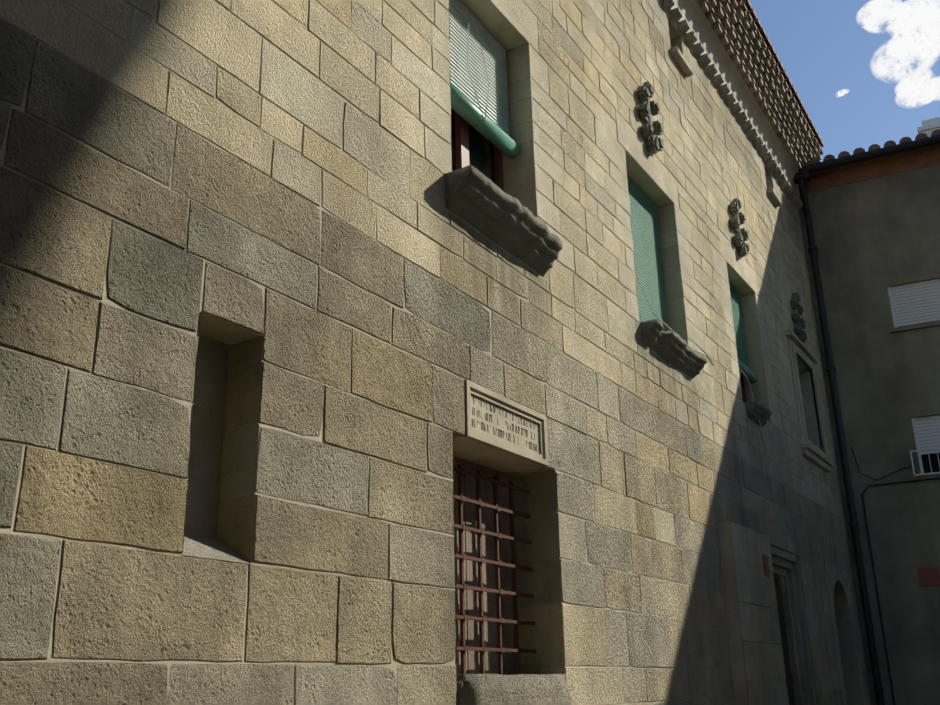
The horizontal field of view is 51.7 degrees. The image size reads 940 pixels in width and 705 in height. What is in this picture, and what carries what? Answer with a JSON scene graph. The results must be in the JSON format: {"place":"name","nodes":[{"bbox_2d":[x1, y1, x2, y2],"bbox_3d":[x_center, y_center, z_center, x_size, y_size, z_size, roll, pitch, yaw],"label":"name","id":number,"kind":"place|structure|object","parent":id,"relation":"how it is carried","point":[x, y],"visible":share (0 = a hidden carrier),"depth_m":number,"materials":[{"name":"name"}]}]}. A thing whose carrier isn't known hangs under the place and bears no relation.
{"place":"outdoors","nodes":[
{"label":"outdoors","id":0,"kind":"place"},
{"bbox_2d":[749,0,939,161],"label":"sky","id":1,"kind":"structure","parent":0,"point":[824,50],"materials":[{"name":"blue"}]},
{"bbox_2d":[800,164,939,704],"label":"plaster house","id":2,"kind":"structure","parent":0,"point":[875,238],"depth_m":17.20,"materials":[{"name":"grey paint"}]},
{"bbox_2d":[793,135,939,704],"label":"gutter pipe","id":3,"kind":"object","parent":2,"relation":"attached to","point":[801,177],"visible":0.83,"depth_m":17.58,"materials":[{"name":"grey metal"}]},
{"bbox_2d":[804,129,939,177],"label":"tile roof","id":4,"kind":"structure","parent":2,"relation":"on","point":[877,146],"depth_m":18.30,"materials":[{"name":"tile"}]},
{"bbox_2d":[917,117,939,136],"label":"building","id":5,"kind":"structure","parent":4,"relation":"on","point":[928,127],"depth_m":19.73,"materials":[{"name":"white paint"}]},
{"bbox_2d":[805,149,939,192],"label":"fascia","id":6,"kind":"structure","parent":2,"relation":"on","point":[882,169],"depth_m":18.43,"materials":[{"name":"brown paint"}]},
{"bbox_2d":[851,445,939,704],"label":"cables","id":7,"kind":"object","parent":2,"relation":"attached to","point":[872,556],"visible":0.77,"depth_m":16.53,"materials":[{"name":"grey plastic"}]},
{"bbox_2d":[887,279,939,477],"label":"window shutters","id":8,"kind":"object","parent":2,"relation":"attached to","point":[907,310],"visible":0.96,"depth_m":17.39,"materials":[{"name":"white paint"}]},
{"bbox_2d":[890,321,939,479],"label":"window sills","id":9,"kind":"structure","parent":2,"relation":"attached to","point":[915,326],"depth_m":17.19,"materials":[{"name":"grey stone"}]},
{"bbox_2d":[918,567,939,585],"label":"sign","id":10,"kind":"object","parent":2,"relation":"attached to","point":[929,576],"visible":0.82,"depth_m":16.07,"materials":[{"name":"brown"}]},
{"bbox_2d":[837,0,939,106],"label":"cloud","id":11,"kind":"structure","parent":0,"point":[915,30],"depth_m":779.25,"materials":[{"name":"white"}]},
{"bbox_2d":[894,283,939,472],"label":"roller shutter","id":12,"kind":"object","parent":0,"point":[935,467],"depth_m":16.74,"materials":[{"name":"white plastic"}]},
{"label":"ground","id":13,"kind":"structure","parent":0,"visible":0},
{"bbox_2d":[0,0,871,704],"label":"stone wall","id":14,"kind":"structure","parent":13,"relation":"on","point":[120,604],"depth_m":5.60,"materials":[{"name":"beige stone"}]},
{"bbox_2d":[182,334,249,563],"bbox_3d":[-1.247,0.419,4.611,0.240,1.150,0.440,-12,-22,29],"label":"wall niche","id":15,"kind":"object","parent":14,"relation":"attached to","point":[202,509],"visible":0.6,"depth_m":4.75,"materials":[{"name":"stone"}]},
{"bbox_2d":[0,0,862,704],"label":"mortar","id":16,"kind":"object","parent":14,"relation":"attached to","point":[394,664],"visible":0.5,"depth_m":5.28,"materials":[{"name":"beige concrete"}]},
{"bbox_2d":[449,4,503,190],"bbox_3d":[-0.081,-1.936,7.954,0.085,1.990,1.290,-12,-22,29],"label":"window glass","id":17,"kind":"object","parent":14,"relation":"in","point":[481,153],"depth_m":8.14,"materials":[{"name":"black glass"}]},
{"bbox_2d":[449,0,508,135],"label":"blind","id":18,"kind":"object","parent":14,"relation":"attached to","point":[475,74],"visible":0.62,"depth_m":8.17,"materials":[{"name":"green plastic"}]},
{"bbox_2d":[450,84,519,158],"bbox_3d":[0.050,-1.899,7.856,0.140,0.140,1.230,-12,-22,29],"label":"rolled blind","id":19,"kind":"object","parent":18,"relation":"attached to","point":[470,113],"visible":0.67,"depth_m":7.87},
{"bbox_2d":[453,456,519,674],"bbox_3d":[-0.045,1.755,6.755,0.058,2.050,1.452,-12,-22,29],"label":"window grille","id":20,"kind":"object","parent":14,"relation":"attached to","point":[471,579],"visible":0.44,"depth_m":7.04,"materials":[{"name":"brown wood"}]},
{"bbox_2d":[454,465,535,674],"bbox_3d":[0.076,1.525,6.753,0.052,1.422,1.544,-12,-22,29],"label":"grille","id":21,"kind":"object","parent":14,"relation":"attached to","point":[480,589],"visible":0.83,"depth_m":6.84,"materials":[{"name":"metal"}]},
{"bbox_2d":[453,379,547,471],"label":"lintel","id":22,"kind":"structure","parent":14,"relation":"attached to","point":[503,434],"depth_m":6.96,"materials":[{"name":"stone"}]},
{"bbox_2d":[444,165,561,276],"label":"sill","id":23,"kind":"structure","parent":14,"relation":"attached to","point":[477,199],"depth_m":7.19,"materials":[{"name":"stone"}]},
{"bbox_2d":[457,674,571,704],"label":"sill block","id":24,"kind":"structure","parent":14,"relation":"on","point":[518,689],"depth_m":6.22,"materials":[{"name":"stone"}]},
{"bbox_2d":[467,8,780,530],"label":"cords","id":25,"kind":"object","parent":14,"relation":"attached to","point":[706,355],"visible":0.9,"depth_m":10.46,"materials":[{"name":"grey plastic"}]},
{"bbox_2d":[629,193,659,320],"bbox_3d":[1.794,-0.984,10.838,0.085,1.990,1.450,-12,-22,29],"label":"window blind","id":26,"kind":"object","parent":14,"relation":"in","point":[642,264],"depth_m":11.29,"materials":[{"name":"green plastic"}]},
{"bbox_2d":[628,177,667,331],"bbox_3d":[1.898,-1.028,10.786,0.019,1.938,1.390,-12,-22,29],"label":"blind","id":27,"kind":"object","parent":14,"relation":"attached to","point":[648,214],"visible":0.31,"depth_m":11.02,"materials":[{"name":"green plastic"}]},
{"bbox_2d":[638,81,663,153],"bbox_3d":[2.080,-2.716,11.226,0.150,0.922,0.576,-12,-22,29],"label":"wall ornament","id":28,"kind":"object","parent":14,"relation":"attached to","point":[647,108],"visible":1,"depth_m":11.12,"materials":[{"name":"stone"}]},
{"bbox_2d":[640,319,706,378],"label":"sill","id":29,"kind":"structure","parent":14,"relation":"attached to","point":[671,347],"depth_m":10.13,"materials":[{"name":"stone"}]},
{"bbox_2d":[670,46,692,76],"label":"attic sill","id":30,"kind":"structure","parent":14,"relation":"on","point":[681,61],"depth_m":12.92,"materials":[{"name":"stone"}]},
{"bbox_2d":[661,0,803,216],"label":"dentils","id":31,"kind":"object","parent":14,"relation":"attached to","point":[675,14],"visible":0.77,"depth_m":15.05,"materials":[{"name":"stone"}]},
{"bbox_2d":[669,0,805,199],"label":"cornice","id":32,"kind":"structure","parent":14,"relation":"on","point":[700,26],"depth_m":15.51,"materials":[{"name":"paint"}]},
{"bbox_2d":[695,0,821,182],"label":"roof eaves","id":33,"kind":"object","parent":32,"relation":"on","point":[730,23],"visible":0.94,"depth_m":16.02,"materials":[{"name":"tile"}]},
{"bbox_2d":[731,303,746,401],"bbox_3d":[3.594,-0.070,13.606,0.085,1.990,1.320,-12,-22,29],"label":"window","id":34,"kind":"structure","parent":14,"relation":"in","point":[742,380],"depth_m":13.95,"materials":[{"name":"black"}]},
{"bbox_2d":[729,283,749,367],"bbox_3d":[3.690,-0.438,13.665,0.019,1.254,1.260,-12,-22,29],"label":"blind","id":35,"kind":"object","parent":14,"relation":"attached to","point":[736,303],"visible":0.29,"depth_m":13.95,"materials":[{"name":"green plastic"}]},
{"bbox_2d":[738,360,757,383],"bbox_3d":[3.739,0.212,13.418,0.140,0.140,1.260,-12,-22,29],"label":"rolled blind","id":36,"kind":"object","parent":35,"relation":"attached to","point":[752,377],"visible":0.46,"depth_m":13.56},
{"bbox_2d":[730,198,749,257],"bbox_3d":[3.877,-1.799,13.993,0.149,0.912,0.596,-12,-22,29],"label":"carved wall ornament","id":37,"kind":"object","parent":14,"relation":"attached to","point":[737,219],"visible":1,"depth_m":13.88,"materials":[{"name":"stone"}]},
{"bbox_2d":[745,400,771,426],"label":"sill","id":38,"kind":"structure","parent":14,"relation":"attached to","point":[755,410],"depth_m":12.77,"materials":[{"name":"stone"}]},
{"bbox_2d":[767,187,781,206],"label":"attic sill","id":39,"kind":"structure","parent":14,"relation":"on","point":[774,197],"depth_m":16.60,"materials":[{"name":"stone"}]},
{"bbox_2d":[770,546,815,704],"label":"door frame","id":40,"kind":"object","parent":14,"relation":"attached to","point":[785,571],"visible":0.35,"depth_m":13.09,"materials":[{"name":"beige stone"}]},
{"bbox_2d":[774,575,794,704],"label":"door","id":41,"kind":"structure","parent":40,"relation":"in","point":[784,644],"depth_m":12.92,"materials":[{"name":"black wood"}]},
{"bbox_2d":[790,293,806,342],"bbox_3d":[5.557,-0.581,16.434,0.151,0.914,0.598,-12,-22,29],"label":"carved wall ornament","id":42,"kind":"object","parent":14,"relation":"attached to","point":[797,311],"visible":0.92,"depth_m":16.34,"materials":[{"name":"stone"}]},
{"bbox_2d":[785,330,833,472],"bbox_3d":[5.591,0.842,15.948,0.140,2.010,1.810,-12,-22,29],"label":"surround","id":43,"kind":"object","parent":14,"relation":"attached to","point":[808,359],"visible":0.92,"depth_m":15.65,"materials":[{"name":"stone"}]},
{"bbox_2d":[717,521,788,704],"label":"pier","id":44,"kind":"structure","parent":13,"relation":"on","point":[755,647],"depth_m":10.63,"materials":[{"name":"stone"}]},
{"bbox_2d":[762,555,769,576],"bbox_3d":[3.504,2.524,11.471,0.016,0.240,0.180,-12,-22,29],"label":"wall sign","id":45,"kind":"object","parent":44,"relation":"attached to","point":[766,566],"visible":1,"depth_m":11.45,"materials":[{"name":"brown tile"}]},
{"bbox_2d":[824,562,866,704],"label":"arched doorway","id":46,"kind":"structure","parent":13,"relation":"on","point":[851,671],"depth_m":15.63,"materials":[{"name":"stone"}]},
{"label":"house","id":47,"kind":"structure","parent":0},
{"bbox_2d":[739,0,823,153],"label":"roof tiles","id":48,"kind":"object","parent":47,"relation":"on","point":[765,40],"visible":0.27,"depth_m":16.63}
]}

